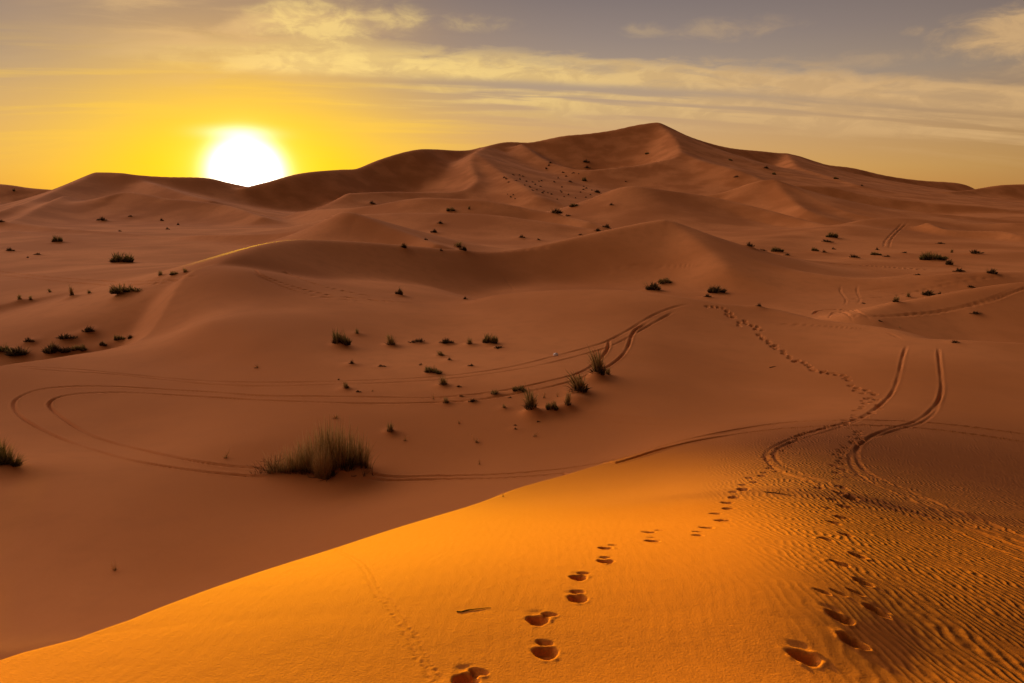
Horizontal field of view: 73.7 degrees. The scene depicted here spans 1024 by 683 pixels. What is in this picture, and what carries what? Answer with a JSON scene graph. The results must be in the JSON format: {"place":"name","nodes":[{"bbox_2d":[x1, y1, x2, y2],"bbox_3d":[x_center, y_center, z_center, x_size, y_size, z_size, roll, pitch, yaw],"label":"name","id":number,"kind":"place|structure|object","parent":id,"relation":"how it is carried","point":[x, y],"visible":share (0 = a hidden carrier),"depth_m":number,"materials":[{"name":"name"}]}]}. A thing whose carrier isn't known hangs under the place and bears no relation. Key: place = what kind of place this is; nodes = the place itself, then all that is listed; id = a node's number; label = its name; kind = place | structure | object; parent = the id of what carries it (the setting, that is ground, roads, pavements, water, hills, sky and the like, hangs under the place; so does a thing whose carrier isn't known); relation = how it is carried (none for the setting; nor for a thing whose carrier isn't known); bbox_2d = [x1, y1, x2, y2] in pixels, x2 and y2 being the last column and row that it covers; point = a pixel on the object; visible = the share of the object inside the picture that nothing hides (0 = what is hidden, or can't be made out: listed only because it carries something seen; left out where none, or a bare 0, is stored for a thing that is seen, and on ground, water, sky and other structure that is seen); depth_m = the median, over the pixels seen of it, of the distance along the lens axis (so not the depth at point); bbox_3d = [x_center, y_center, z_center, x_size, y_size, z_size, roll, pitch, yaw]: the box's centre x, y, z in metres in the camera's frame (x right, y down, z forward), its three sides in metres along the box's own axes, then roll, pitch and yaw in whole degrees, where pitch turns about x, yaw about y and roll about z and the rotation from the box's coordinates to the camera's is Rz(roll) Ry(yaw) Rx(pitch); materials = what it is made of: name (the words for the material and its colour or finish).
{"place":"outdoors","nodes":[
{"label":"outdoors","id":0,"kind":"place"},
{"bbox_2d":[0,122,1023,682],"bbox_3d":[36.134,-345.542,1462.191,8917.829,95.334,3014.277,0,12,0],"label":"sand dunes","id":1,"kind":"structure","parent":0,"point":[636,524],"depth_m":26.52,"materials":[{"name":"orange sand"}]},
{"bbox_2d":[0,341,14,352],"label":"desert shrub","id":2,"kind":"object","parent":1,"relation":"on","point":[4,349],"visible":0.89,"depth_m":48.12,"materials":[{"name":"green plant"}]},
{"bbox_2d":[0,437,27,466],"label":"desert shrub","id":3,"kind":"object","parent":1,"relation":"on","point":[5,459],"visible":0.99,"depth_m":20.45,"materials":[{"name":"green plant"}]},
{"bbox_2d":[4,343,29,355],"bbox_3d":[-34.775,0.558,47.937,1.931,0.731,1.864,9,15,38],"label":"desert shrub","id":4,"kind":"object","parent":1,"relation":"on","point":[17,351],"visible":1,"depth_m":47.69,"materials":[{"name":"plant"}]},
{"bbox_2d":[41,340,71,353],"bbox_3d":[-32.284,0.328,48.295,2.156,0.962,1.852,-2,12,-11],"label":"desert shrub","id":5,"kind":"object","parent":1,"relation":"on","point":[51,349],"visible":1,"depth_m":48.26,"materials":[{"name":"plant"}]},
{"bbox_2d":[51,235,62,241],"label":"desert shrub","id":6,"kind":"object","parent":1,"relation":"on","point":[54,239],"visible":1,"depth_m":159.10,"materials":[{"name":"green plant"}]},
{"bbox_2d":[55,333,77,339],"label":"scrub clump","id":7,"kind":"object","parent":1,"relation":"on","point":[61,336],"visible":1,"depth_m":50.06,"materials":[{"name":"green plant"}]},
{"bbox_2d":[67,283,73,295],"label":"grass tuft","id":8,"kind":"object","parent":1,"relation":"on","point":[70,291],"visible":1,"depth_m":61.54,"materials":[{"name":"plant"}]},
{"bbox_2d":[71,344,87,350],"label":"desert shrub","id":9,"kind":"object","parent":1,"relation":"on","point":[80,348],"visible":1,"depth_m":48.86,"materials":[{"name":"green plant"}]},
{"bbox_2d":[81,325,94,331],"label":"scrub clump","id":10,"kind":"object","parent":1,"relation":"on","point":[87,329],"visible":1,"depth_m":51.14,"materials":[{"name":"green plant"}]},
{"bbox_2d":[114,334,126,340],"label":"desert shrub","id":11,"kind":"object","parent":1,"relation":"on","point":[117,337],"visible":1,"depth_m":50.53,"materials":[{"name":"green plant"}]},
{"bbox_2d":[108,251,134,262],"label":"desert shrub","id":12,"kind":"object","parent":1,"relation":"on","point":[115,258],"visible":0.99,"depth_m":114.21,"materials":[{"name":"green plant"}]},
{"bbox_2d":[109,281,141,293],"bbox_3d":[-32.776,-4.649,57.891,2.404,1.101,2.786,8,15,34],"label":"desert shrub","id":13,"kind":"object","parent":1,"relation":"on","point":[116,290],"visible":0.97,"depth_m":57.69,"materials":[{"name":"green plant"}]},
{"bbox_2d":[246,414,375,481],"bbox_3d":[-6.403,3.410,21.988,4.393,2.126,1.556,-2,12,-10],"label":"desert shrub","id":14,"kind":"object","parent":1,"relation":"on","point":[327,459],"visible":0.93,"depth_m":22.21,"materials":[{"name":"green plant"}]},
{"bbox_2d":[331,326,352,345],"bbox_3d":[-9.902,-0.423,39.517,1.339,1.221,1.156,-3,12,-13],"label":"desert shrub","id":15,"kind":"object","parent":1,"relation":"on","point":[336,339],"visible":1,"depth_m":39.51,"materials":[{"name":"green plant"}]},
{"bbox_2d":[342,381,348,388],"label":"grass tuft","id":16,"kind":"object","parent":1,"relation":"on","point":[345,386],"visible":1,"depth_m":31.21,"materials":[{"name":"plant"}]},
{"bbox_2d":[385,422,394,431],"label":"grass tuft","id":17,"kind":"object","parent":1,"relation":"on","point":[390,428],"visible":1,"depth_m":26.11,"materials":[{"name":"plant"}]},
{"bbox_2d":[384,334,397,344],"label":"grass tuft","id":18,"kind":"object","parent":1,"relation":"on","point":[390,341],"visible":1,"depth_m":40.94,"materials":[{"name":"plant"}]},
{"bbox_2d":[395,288,402,294],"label":"desert shrub","id":19,"kind":"object","parent":1,"relation":"on","point":[400,291],"visible":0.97,"depth_m":61.37,"materials":[{"name":"plant"}]},
{"bbox_2d":[408,337,424,342],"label":"scrub clump","id":20,"kind":"object","parent":1,"relation":"on","point":[417,340],"visible":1,"depth_m":42.09,"materials":[{"name":"green plant"}]},
{"bbox_2d":[424,365,443,373],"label":"desert shrub","id":21,"kind":"object","parent":1,"relation":"on","point":[430,369],"visible":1,"depth_m":34.18,"materials":[{"name":"green plant"}]},
{"bbox_2d":[437,376,446,385],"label":"grass tuft","id":22,"kind":"object","parent":1,"relation":"on","point":[442,381],"visible":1,"depth_m":31.77,"materials":[{"name":"plant"}]},
{"bbox_2d":[439,338,453,343],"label":"scrub clump","id":23,"kind":"object","parent":1,"relation":"on","point":[445,341],"visible":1,"depth_m":41.74,"materials":[{"name":"green plant"}]},
{"bbox_2d":[454,241,462,247],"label":"grass tuft","id":24,"kind":"object","parent":1,"relation":"on","point":[458,245],"visible":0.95,"depth_m":138.08,"materials":[{"name":"plant"}]},
{"bbox_2d":[457,607,490,611],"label":"twig","id":25,"kind":"object","parent":1,"relation":"on","point":[472,609],"visible":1,"depth_m":4.06,"materials":[{"name":"brown wood"}]},
{"bbox_2d":[482,333,497,343],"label":"desert shrub","id":26,"kind":"object","parent":1,"relation":"on","point":[492,339],"visible":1,"depth_m":41.23,"materials":[{"name":"green plant"}]},
{"bbox_2d":[490,388,497,394],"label":"grass tuft","id":27,"kind":"object","parent":1,"relation":"on","point":[493,392],"visible":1,"depth_m":30.33,"materials":[{"name":"plant"}]},
{"bbox_2d":[512,385,525,391],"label":"desert shrub","id":28,"kind":"object","parent":1,"relation":"on","point":[519,388],"visible":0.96,"depth_m":30.65,"materials":[{"name":"green plant"}]},
{"bbox_2d":[520,387,538,409],"bbox_3d":[0.701,2.219,27.766,0.892,1.083,0.885,1,12,3],"label":"grass tuft","id":29,"kind":"object","parent":1,"relation":"on","point":[529,403],"visible":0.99,"depth_m":27.75,"materials":[{"name":"plant"}]},
{"bbox_2d":[545,400,558,410],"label":"desert shrub","id":30,"kind":"object","parent":1,"relation":"on","point":[553,406],"visible":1,"depth_m":27.88,"materials":[{"name":"green plant"}]},
{"bbox_2d":[550,207,564,213],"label":"desert shrub","id":31,"kind":"object","parent":1,"relation":"on","point":[558,211],"visible":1,"depth_m":238.63,"materials":[{"name":"plant"}]},
{"bbox_2d":[564,389,572,405],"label":"grass tuft","id":32,"kind":"object","parent":1,"relation":"on","point":[567,400],"visible":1,"depth_m":28.18,"materials":[{"name":"plant"}]},
{"bbox_2d":[564,369,592,392],"bbox_3d":[2.896,1.696,30.112,1.431,1.103,1.549,-2,12,-8],"label":"grass tuft","id":33,"kind":"object","parent":1,"relation":"on","point":[578,384],"visible":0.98,"depth_m":30.08,"materials":[{"name":"plant"}]},
{"bbox_2d":[586,345,608,375],"bbox_3d":[4.068,0.839,32.589,1.262,1.528,1.366,-1,12,-3],"label":"grass tuft","id":34,"kind":"object","parent":1,"relation":"on","point":[598,365],"visible":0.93,"depth_m":32.57,"materials":[{"name":"plant"}]},
{"bbox_2d":[642,281,661,290],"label":"desert shrub","id":35,"kind":"object","parent":1,"relation":"on","point":[654,287],"visible":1,"depth_m":82.05,"materials":[{"name":"plant"}]},
{"bbox_2d":[657,278,671,283],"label":"desert shrub","id":36,"kind":"object","parent":1,"relation":"on","point":[662,281],"visible":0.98,"depth_m":86.45,"materials":[{"name":"green plant"}]},
{"bbox_2d":[705,284,726,292],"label":"desert shrub","id":37,"kind":"object","parent":1,"relation":"on","point":[717,289],"visible":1,"depth_m":79.69,"materials":[{"name":"plant"}]},
{"bbox_2d":[771,246,783,251],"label":"desert shrub","id":38,"kind":"object","parent":1,"relation":"on","point":[776,249],"visible":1,"depth_m":138.74,"materials":[{"name":"green plant"}]},
{"bbox_2d":[825,231,837,237],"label":"desert shrub","id":39,"kind":"object","parent":1,"relation":"on","point":[834,235],"visible":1,"depth_m":173.81,"materials":[{"name":"green plant"}]},
{"bbox_2d":[890,295,899,301],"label":"grass tuft","id":40,"kind":"object","parent":1,"relation":"on","point":[895,299],"visible":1,"depth_m":58.09,"materials":[{"name":"plant"}]},
{"bbox_2d":[921,289,935,295],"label":"desert shrub","id":41,"kind":"object","parent":1,"relation":"on","point":[928,293],"visible":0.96,"depth_m":75.44,"materials":[{"name":"plant"}]},
{"bbox_2d":[918,251,947,259],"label":"desert shrub","id":42,"kind":"object","parent":1,"relation":"on","point":[928,256],"visible":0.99,"depth_m":123.56,"materials":[{"name":"green plant"}]},
{"bbox_2d":[945,258,953,264],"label":"desert shrub","id":43,"kind":"object","parent":1,"relation":"on","point":[949,262],"visible":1,"depth_m":112.50,"materials":[{"name":"plant"}]},
{"bbox_2d":[969,249,983,253],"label":"scrub clump","id":44,"kind":"object","parent":1,"relation":"on","point":[974,252],"visible":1,"depth_m":135.53,"materials":[{"name":"green plant"}]},
{"bbox_2d":[986,268,997,273],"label":"desert shrub","id":45,"kind":"object","parent":1,"relation":"on","point":[992,271],"visible":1,"depth_m":81.25,"materials":[{"name":"plant"}]},
{"bbox_2d":[0,0,1023,189],"label":"sky","id":46,"kind":"structure","parent":0,"point":[247,93],"materials":[{"name":"yellow"}]}
]}

